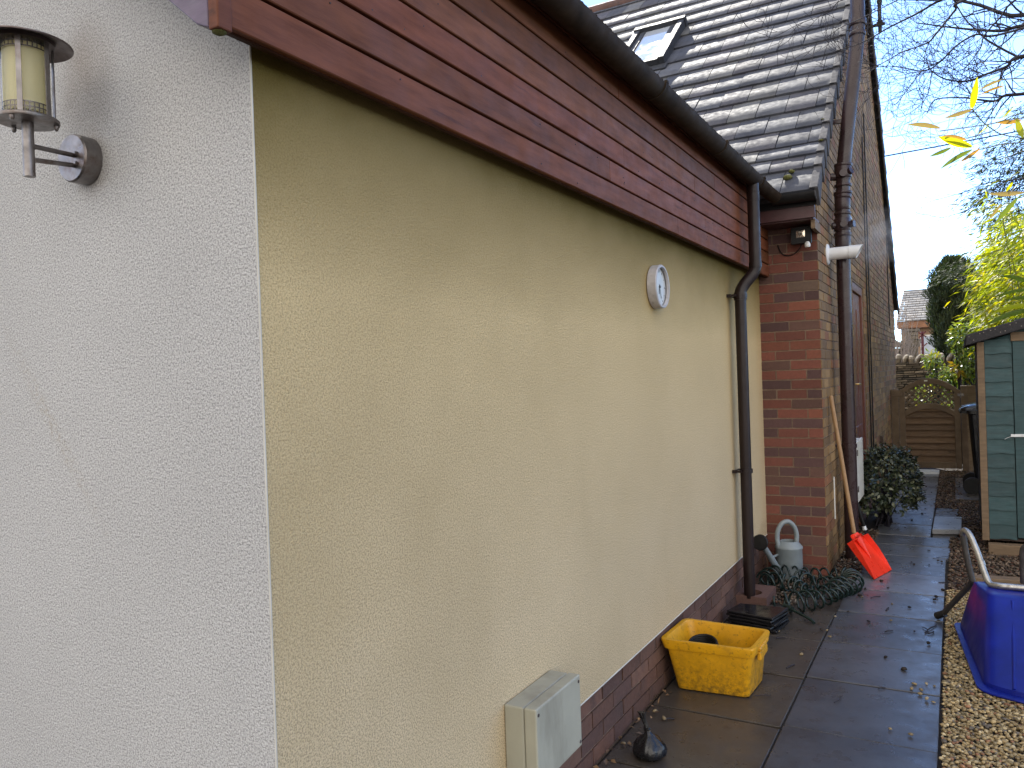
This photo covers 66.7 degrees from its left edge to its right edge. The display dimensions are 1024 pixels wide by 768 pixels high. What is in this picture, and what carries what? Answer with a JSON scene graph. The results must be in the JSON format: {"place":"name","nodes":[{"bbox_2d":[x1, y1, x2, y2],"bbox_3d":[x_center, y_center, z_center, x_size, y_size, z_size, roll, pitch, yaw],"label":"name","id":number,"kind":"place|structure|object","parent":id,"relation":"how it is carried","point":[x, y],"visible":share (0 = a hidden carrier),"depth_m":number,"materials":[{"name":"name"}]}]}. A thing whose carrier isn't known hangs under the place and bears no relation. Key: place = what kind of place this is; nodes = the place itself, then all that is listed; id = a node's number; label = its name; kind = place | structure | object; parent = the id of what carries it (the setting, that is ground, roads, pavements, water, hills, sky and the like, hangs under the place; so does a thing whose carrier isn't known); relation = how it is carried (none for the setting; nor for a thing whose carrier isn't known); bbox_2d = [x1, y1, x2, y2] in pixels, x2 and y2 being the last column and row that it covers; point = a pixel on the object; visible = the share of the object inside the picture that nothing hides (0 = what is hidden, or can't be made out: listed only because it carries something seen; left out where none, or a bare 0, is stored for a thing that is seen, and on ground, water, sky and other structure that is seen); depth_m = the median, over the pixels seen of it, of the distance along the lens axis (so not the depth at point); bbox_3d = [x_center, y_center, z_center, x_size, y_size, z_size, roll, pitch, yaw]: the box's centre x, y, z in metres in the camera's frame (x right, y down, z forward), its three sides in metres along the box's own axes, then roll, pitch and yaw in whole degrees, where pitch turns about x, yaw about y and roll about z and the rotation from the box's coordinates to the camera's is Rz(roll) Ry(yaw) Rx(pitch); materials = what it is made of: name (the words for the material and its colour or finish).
{"place":"outdoors","nodes":[
{"label":"outdoors","id":0,"kind":"place"},
{"bbox_2d":[598,473,960,767],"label":"path","id":1,"kind":"structure","parent":0,"point":[798,718],"depth_m":3.82,"materials":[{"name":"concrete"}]},
{"bbox_2d":[632,711,666,761],"bbox_3d":[0.569,1.454,3.233,0.141,0.176,0.140,-2,1,30],"label":"dog waste bag","id":2,"kind":"object","parent":1,"relation":"on","point":[649,745],"visible":1,"depth_m":3.20,"materials":[{"name":"black plastic"}]},
{"bbox_2d":[661,618,769,696],"bbox_3d":[1.034,1.390,3.936,0.479,0.259,0.373,-2,1,30],"label":"crate","id":3,"kind":"object","parent":1,"relation":"on","point":[732,663],"visible":1,"depth_m":3.84,"materials":[{"name":"yellow plastic"}]},
{"bbox_2d":[689,634,718,644],"bbox_3d":[0.978,1.402,3.981,0.200,0.206,0.200,-2,1,30],"label":"cable coil","id":4,"kind":"object","parent":3,"relation":"in","point":[706,638],"visible":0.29,"depth_m":4.04,"materials":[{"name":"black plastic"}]},
{"bbox_2d":[735,584,775,605],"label":"gully block","id":5,"kind":"structure","parent":1,"relation":"on","point":[765,594],"depth_m":5.26,"materials":[{"name":"red brick"}]},
{"bbox_2d":[729,620,789,633],"bbox_3d":[1.543,1.488,4.848,0.297,0.016,0.252,-2,1,37],"label":"plastic sheet","id":6,"kind":"object","parent":1,"relation":"on","point":[778,628],"visible":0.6,"depth_m":4.76,"materials":[{"name":"black plastic"}]},
{"bbox_2d":[726,618,787,629],"bbox_3d":[1.527,1.469,4.854,0.297,0.016,0.252,-2,1,44],"label":"plastic sheet","id":7,"kind":"object","parent":6,"relation":"on","point":[752,624],"visible":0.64,"depth_m":4.76,"materials":[{"name":"black plastic"}]},
{"bbox_2d":[728,614,789,626],"bbox_3d":[1.540,1.449,4.849,0.297,0.016,0.252,-2,1,39],"label":"plastic sheet","id":8,"kind":"object","parent":7,"relation":"on","point":[777,622],"visible":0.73,"depth_m":4.75,"materials":[{"name":"black plastic"}]},
{"bbox_2d":[726,611,788,623],"bbox_3d":[1.527,1.430,4.853,0.298,0.016,0.252,-2,1,43],"label":"plastic sheet","id":9,"kind":"object","parent":8,"relation":"on","point":[757,619],"visible":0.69,"depth_m":4.76,"materials":[{"name":"black plastic"}]},
{"bbox_2d":[727,603,788,620],"bbox_3d":[1.530,1.409,4.851,0.298,0.018,0.252,-2,1,41],"label":"plastic sheet","id":10,"kind":"object","parent":9,"relation":"on","point":[771,613],"visible":1,"depth_m":4.82,"materials":[{"name":"black plastic"}]},
{"bbox_2d":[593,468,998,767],"bbox_3d":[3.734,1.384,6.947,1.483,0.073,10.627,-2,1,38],"label":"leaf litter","id":11,"kind":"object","parent":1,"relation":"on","point":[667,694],"visible":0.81,"depth_m":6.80,"materials":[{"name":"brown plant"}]},
{"bbox_2d":[756,565,864,623],"bbox_3d":[2.007,1.409,5.365,0.713,0.137,1.125,-2,1,30],"label":"coil hose","id":12,"kind":"object","parent":1,"relation":"on","point":[844,585],"visible":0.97,"depth_m":5.40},
{"bbox_2d":[771,528,879,604],"bbox_3d":[2.618,1.449,6.414,0.564,0.048,2.790,-2,1,30],"label":"pebble bed","id":13,"kind":"object","parent":1,"relation":"on","point":[849,562],"visible":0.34,"depth_m":5.97,"materials":[{"name":"grey gravel"}]},
{"bbox_2d":[754,519,803,580],"bbox_3d":[1.994,1.248,5.790,0.201,0.448,0.495,-2,1,44],"label":"watering can","id":14,"kind":"object","parent":13,"relation":"on","point":[789,554],"visible":0.89,"depth_m":5.82,"materials":[{"name":"grey plastic"}]},
{"bbox_2d":[829,396,891,578],"bbox_3d":[2.649,0.768,5.961,0.408,1.361,0.346,-2,1,30],"label":"snow shovel","id":15,"kind":"object","parent":1,"relation":"on","point":[867,552],"visible":1,"depth_m":6.00,"materials":[{"name":"red plastic"}]},
{"bbox_2d":[858,502,867,533],"bbox_3d":[2.938,0.968,6.634,0.307,0.928,0.134,-2,0,0],"label":"garden spade","id":16,"kind":"object","parent":1,"relation":"on","point":[863,525],"visible":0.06,"depth_m":6.62,"materials":[{"name":"black plastic"}]},
{"bbox_2d":[880,436,888,483],"bbox_3d":[4.868,1.008,10.147,0.114,0.665,0.080,-2,1,30],"label":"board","id":17,"kind":"object","parent":1,"relation":"on","point":[881,439],"visible":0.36,"depth_m":10.16,"materials":[{"name":"brown wood"}]},
{"bbox_2d":[859,442,926,526],"bbox_3d":[3.816,0.981,7.838,0.662,0.842,1.862,-2,1,30],"label":"bush","id":18,"kind":"object","parent":1,"relation":"on","point":[884,504],"visible":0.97,"depth_m":7.43,"materials":[{"name":"green plant"}]},
{"bbox_2d":[910,469,938,473],"bbox_3d":[5.960,1.274,11.305,0.425,0.032,0.340,-2,1,30],"label":"board","id":19,"kind":"object","parent":1,"relation":"on","point":[928,471],"visible":0.5,"depth_m":11.21,"materials":[{"name":"white plastic"}]},
{"bbox_2d":[932,516,961,534],"bbox_3d":[4.197,1.360,7.502,0.242,0.046,0.757,-2,1,30],"label":"paving slab","id":20,"kind":"object","parent":1,"relation":"on","point":[947,525],"depth_m":7.38,"materials":[{"name":"concrete"}]},
{"bbox_2d":[581,0,1023,340],"label":"sky","id":21,"kind":"structure","parent":0,"point":[923,172],"materials":[{"name":"white"}]},
{"bbox_2d":[597,449,1023,767],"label":"ground","id":22,"kind":"structure","parent":0,"point":[943,659],"depth_m":3.75,"materials":[{"name":"beige gravel"}]},
{"bbox_2d":[0,0,781,767],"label":"rendered extension","id":23,"kind":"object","parent":22,"relation":"on","point":[368,394],"visible":0.9,"depth_m":2.10,"materials":[{"name":"paint"}]},
{"bbox_2d":[0,25,101,185],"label":"wall lamp","id":24,"kind":"object","parent":23,"relation":"attached to","point":[28,56],"visible":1,"depth_m":1.81,"materials":[{"name":"metal"}]},
{"bbox_2d":[505,670,581,767],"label":"meter box","id":25,"kind":"object","parent":23,"relation":"attached to","point":[543,721],"visible":1,"depth_m":2.58,"materials":[{"name":"beige plastic"}]},
{"bbox_2d":[647,265,669,308],"bbox_3d":[0.739,-0.490,3.932,0.050,0.220,0.220,-2,1,30],"label":"wall clock","id":26,"kind":"object","parent":23,"relation":"attached to","point":[658,288],"depth_m":3.90,"materials":[{"name":"white plastic"}]},
{"bbox_2d":[726,183,761,598],"bbox_3d":[1.589,0.029,5.251,0.241,2.823,0.148,-2,0,13],"label":"downpipe","id":27,"kind":"object","parent":23,"relation":"attached to","point":[739,296],"visible":0.99,"depth_m":5.22,"materials":[{"name":"brown plastic"}]},
{"bbox_2d":[589,0,898,577],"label":"brick house","id":28,"kind":"structure","parent":22,"relation":"on","point":[764,118],"depth_m":6.77,"materials":[{"name":"brown brick"}]},
{"bbox_2d":[783,174,791,179],"bbox_3d":[2.027,-1.518,5.721,0.067,0.044,0.049,-2,1,30],"label":"moss tuft","id":29,"kind":"object","parent":28,"relation":"on","point":[787,177],"visible":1,"depth_m":5.71,"materials":[{"name":"green plant"}]},
{"bbox_2d":[777,225,811,255],"bbox_3d":[2.135,-1.081,5.906,0.266,0.198,0.144,-2,1,30],"label":"floodlight","id":30,"kind":"object","parent":28,"relation":"attached to","point":[801,235],"visible":0.98,"depth_m":5.84,"materials":[{"name":"black plastic"}]},
{"bbox_2d":[833,477,835,518],"bbox_3d":[2.605,0.920,6.288,0.010,0.340,0.012,-2,1,30],"label":"conduit","id":31,"kind":"object","parent":28,"relation":"attached to","point":[834,498],"visible":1,"depth_m":6.28,"materials":[{"name":"white plastic"}]},
{"bbox_2d":[826,244,862,264],"bbox_3d":[2.678,-1.057,6.260,0.270,0.168,0.168,-2,1,30],"label":"boiler flue","id":32,"kind":"object","parent":28,"relation":"attached to","point":[846,252],"visible":1,"depth_m":6.24,"materials":[{"name":"white plastic"}]},
{"bbox_2d":[830,0,866,560],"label":"soil pipe","id":33,"kind":"object","parent":28,"relation":"attached to","point":[843,224],"visible":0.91,"depth_m":6.35,"materials":[{"name":"brown plastic"}]},
{"bbox_2d":[856,437,863,501],"bbox_3d":[3.101,0.774,7.060,0.117,0.535,0.570,-2,1,30],"label":"meter cupboard","id":34,"kind":"object","parent":28,"relation":"attached to","point":[860,469],"visible":0.41,"depth_m":7.04,"materials":[{"name":"white plastic"}]},
{"bbox_2d":[852,282,871,524],"bbox_3d":[3.716,0.180,8.374,0.139,2.488,1.076,-2,1,30],"label":"door","id":35,"kind":"structure","parent":28,"relation":"in","point":[859,374],"depth_m":8.53,"materials":[{"name":"brown wood"}]},
{"bbox_2d":[861,136,871,446],"bbox_3d":[4.137,-0.952,9.069,0.014,3.850,0.033,-2,1,30],"label":"wall cable","id":36,"kind":"object","parent":28,"relation":"attached to","point":[866,293],"depth_m":9.06,"materials":[{"name":"black plastic"}]},
{"bbox_2d":[863,113,873,447],"bbox_3d":[4.270,-1.133,9.312,0.014,4.200,0.039,-2,1,30],"label":"wall cable","id":37,"kind":"object","parent":28,"relation":"attached to","point":[868,278],"depth_m":9.30,"materials":[{"name":"black plastic"}]},
{"bbox_2d":[865,0,884,31],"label":"aerial mast","id":38,"kind":"object","parent":28,"relation":"attached to","point":[881,24],"visible":0.51,"depth_m":9.06,"materials":[{"name":"black metal"}]},
{"bbox_2d":[886,235,889,325],"bbox_3d":[5.852,-1.610,12.115,0.017,1.401,0.116,-2,1,30],"label":"wall cable","id":39,"kind":"object","parent":28,"relation":"attached to","point":[887,280],"depth_m":12.11,"materials":[{"name":"black plastic"}]},
{"bbox_2d":[885,131,1016,156],"bbox_3d":[10.809,-4.661,11.832,10.826,2.259,0.018,-2,0,-4],"label":"telephone wire","id":40,"kind":"object","parent":28,"relation":"attached to","point":[946,144],"visible":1,"depth_m":11.54,"materials":[{"name":"black plastic"}]},
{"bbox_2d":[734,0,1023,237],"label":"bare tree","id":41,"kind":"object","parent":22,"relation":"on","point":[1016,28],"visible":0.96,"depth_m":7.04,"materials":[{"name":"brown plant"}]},
{"bbox_2d":[890,389,901,464],"bbox_3d":[5.968,0.700,12.056,0.154,1.235,0.100,-2,1,30],"label":"gate post","id":42,"kind":"object","parent":22,"relation":"on","point":[895,393],"visible":0.77,"depth_m":12.03,"materials":[{"name":"brown wood"}]},
{"bbox_2d":[896,339,920,353],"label":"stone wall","id":43,"kind":"structure","parent":22,"relation":"on","point":[900,344],"depth_m":18.96,"materials":[{"name":"stone"}]},
{"bbox_2d":[894,305,926,362],"bbox_3d":[8.723,-0.377,17.156,0.738,3.056,0.865,-2,1,40],"label":"bare shrub","id":44,"kind":"object","parent":22,"relation":"on","point":[906,348],"visible":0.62,"depth_m":17.08,"materials":[{"name":"grey plant"}]},
{"bbox_2d":[904,329,919,359],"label":"stone pillar","id":45,"kind":"structure","parent":22,"relation":"on","point":[914,338],"depth_m":18.81,"materials":[{"name":"stone"}]},
{"bbox_2d":[918,331,927,353],"bbox_3d":[10.390,-0.131,19.632,0.213,2.411,0.089,-2,1,30],"label":"timber post","id":46,"kind":"object","parent":22,"relation":"on","point":[922,333],"visible":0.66,"depth_m":19.61,"materials":[{"name":"brown wood"}]},
{"bbox_2d":[914,348,954,406],"bbox_3d":[7.470,0.289,13.734,0.606,1.874,0.804,-2,1,-29],"label":"laurel bush","id":47,"kind":"object","parent":22,"relation":"on","point":[931,363],"visible":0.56,"depth_m":13.67,"materials":[{"name":"green plant"}]},
{"bbox_2d":[919,253,981,361],"bbox_3d":[9.012,-0.767,15.814,1.243,3.840,1.164,-2,1,41],"label":"cypress tree","id":48,"kind":"object","parent":22,"relation":"on","point":[941,318],"visible":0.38,"depth_m":15.61,"materials":[{"name":"green plant"}]},
{"bbox_2d":[947,359,965,464],"bbox_3d":[6.943,0.428,12.122,0.267,1.653,0.354,-2,1,30],"label":"yellow shrub","id":49,"kind":"object","parent":22,"relation":"on","point":[958,371],"visible":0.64,"depth_m":12.09,"materials":[{"name":"green plant"}]},
{"bbox_2d":[937,316,977,403],"bbox_3d":[7.274,0.082,12.159,0.965,2.326,0.936,-2,0,-16],"label":"laurel bush","id":50,"kind":"object","parent":22,"relation":"on","point":[965,365],"visible":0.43,"depth_m":12.15,"materials":[{"name":"green plant"}]},
{"bbox_2d":[955,478,962,487],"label":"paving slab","id":51,"kind":"structure","parent":22,"relation":"on","point":[960,483],"depth_m":10.13,"materials":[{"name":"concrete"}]},
{"bbox_2d":[960,385,968,470],"bbox_3d":[6.756,0.659,11.613,0.084,1.270,0.090,-2,1,30],"label":"gate post","id":52,"kind":"object","parent":22,"relation":"on","point":[965,448],"visible":0.7,"depth_m":11.57,"materials":[{"name":"brown wood"}]},
{"bbox_2d":[898,378,963,468],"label":"garden gate","id":53,"kind":"structure","parent":52,"relation":"attached to","point":[930,434],"depth_m":11.80,"materials":[{"name":"brown wood"}]},
{"bbox_2d":[908,77,1023,223],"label":"bamboo spray","id":54,"kind":"object","parent":22,"relation":"on","point":[956,141],"visible":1,"depth_m":2.99,"materials":[{"name":"yellow plant"}]},
{"bbox_2d":[955,488,978,502],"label":"paving slab","id":55,"kind":"structure","parent":22,"relation":"on","point":[965,495],"depth_m":9.15,"materials":[{"name":"concrete"}]},
{"bbox_2d":[958,402,978,493],"bbox_3d":[5.824,0.770,9.413,0.715,1.084,0.620,-2,1,30],"label":"wheelie bin","id":56,"kind":"object","parent":55,"relation":"on","point":[970,482],"visible":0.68,"depth_m":9.30,"materials":[{"name":"black plastic"}]},
{"bbox_2d":[911,101,1023,293],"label":"bare tree","id":57,"kind":"object","parent":22,"relation":"on","point":[1009,171],"visible":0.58,"depth_m":12.21,"materials":[{"name":"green plant"}]},
{"bbox_2d":[967,415,972,470],"bbox_3d":[6.749,0.800,11.442,0.082,0.930,0.208,-2,0,25],"label":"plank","id":58,"kind":"object","parent":22,"relation":"on","point":[970,458],"visible":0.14,"depth_m":11.41,"materials":[{"name":"brown wood"}]},
{"bbox_2d":[967,385,975,402],"bbox_3d":[7.715,0.615,11.060,2.128,1.240,0.042,-2,1,30],"label":"fence panel","id":59,"kind":"object","parent":22,"relation":"on","point":[971,394],"visible":0.16,"depth_m":11.54,"materials":[{"name":"brown wood"}]},
{"bbox_2d":[945,171,1023,377],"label":"bamboo","id":60,"kind":"object","parent":22,"relation":"on","point":[1004,257],"visible":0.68,"depth_m":8.62,"materials":[{"name":"green plant"}]},
{"bbox_2d":[963,318,1023,557],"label":"shed","id":61,"kind":"structure","parent":22,"relation":"on","point":[999,365],"depth_m":6.45,"materials":[{"name":"green wood"}]},
{"bbox_2d":[1006,341,1023,538],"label":"door","id":62,"kind":"structure","parent":61,"relation":"in","point":[1017,346],"depth_m":6.38,"materials":[{"name":"green wood"}]},
{"bbox_2d":[975,575,1023,584],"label":"timber edging","id":63,"kind":"object","parent":22,"relation":"on","point":[1004,579],"visible":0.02,"depth_m":5.34,"materials":[{"name":"beige wood"}]},
{"bbox_2d":[987,275,1023,324],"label":"bamboo spray","id":64,"kind":"object","parent":22,"relation":"on","point":[1013,306],"visible":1,"depth_m":5.22,"materials":[{"name":"green plant"}]},
{"bbox_2d":[895,352,974,423],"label":"stone wall","id":65,"kind":"structure","parent":0,"point":[909,372],"depth_m":15.31,"materials":[{"name":"stone"}]},
{"bbox_2d":[896,289,998,362],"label":"neighbour house","id":66,"kind":"structure","parent":0,"point":[913,298],"depth_m":26.25,"materials":[{"name":"grey tile"}]},
{"bbox_2d":[920,335,940,362],"bbox_3d":[14.118,-1.180,25.873,0.950,0.950,0.036,-2,1,30],"label":"window","id":67,"kind":"structure","parent":66,"relation":"in","point":[928,347],"depth_m":25.98,"materials":[{"name":"white glass"}]},
{"bbox_2d":[935,470,1023,591],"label":"dark gravel","id":68,"kind":"structure","parent":0,"point":[1011,568],"depth_m":6.70,"materials":[{"name":"brown gravel"}]},
{"bbox_2d":[939,589,1023,767],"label":"gravel","id":69,"kind":"structure","parent":0,"point":[947,757],"depth_m":3.46,"materials":[{"name":"beige gravel"}]},
{"bbox_2d":[934,528,1023,703],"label":"wheelbarrow","id":70,"kind":"object","parent":69,"relation":"on","point":[989,628],"visible":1,"depth_m":4.07,"materials":[{"name":"blue plastic"}]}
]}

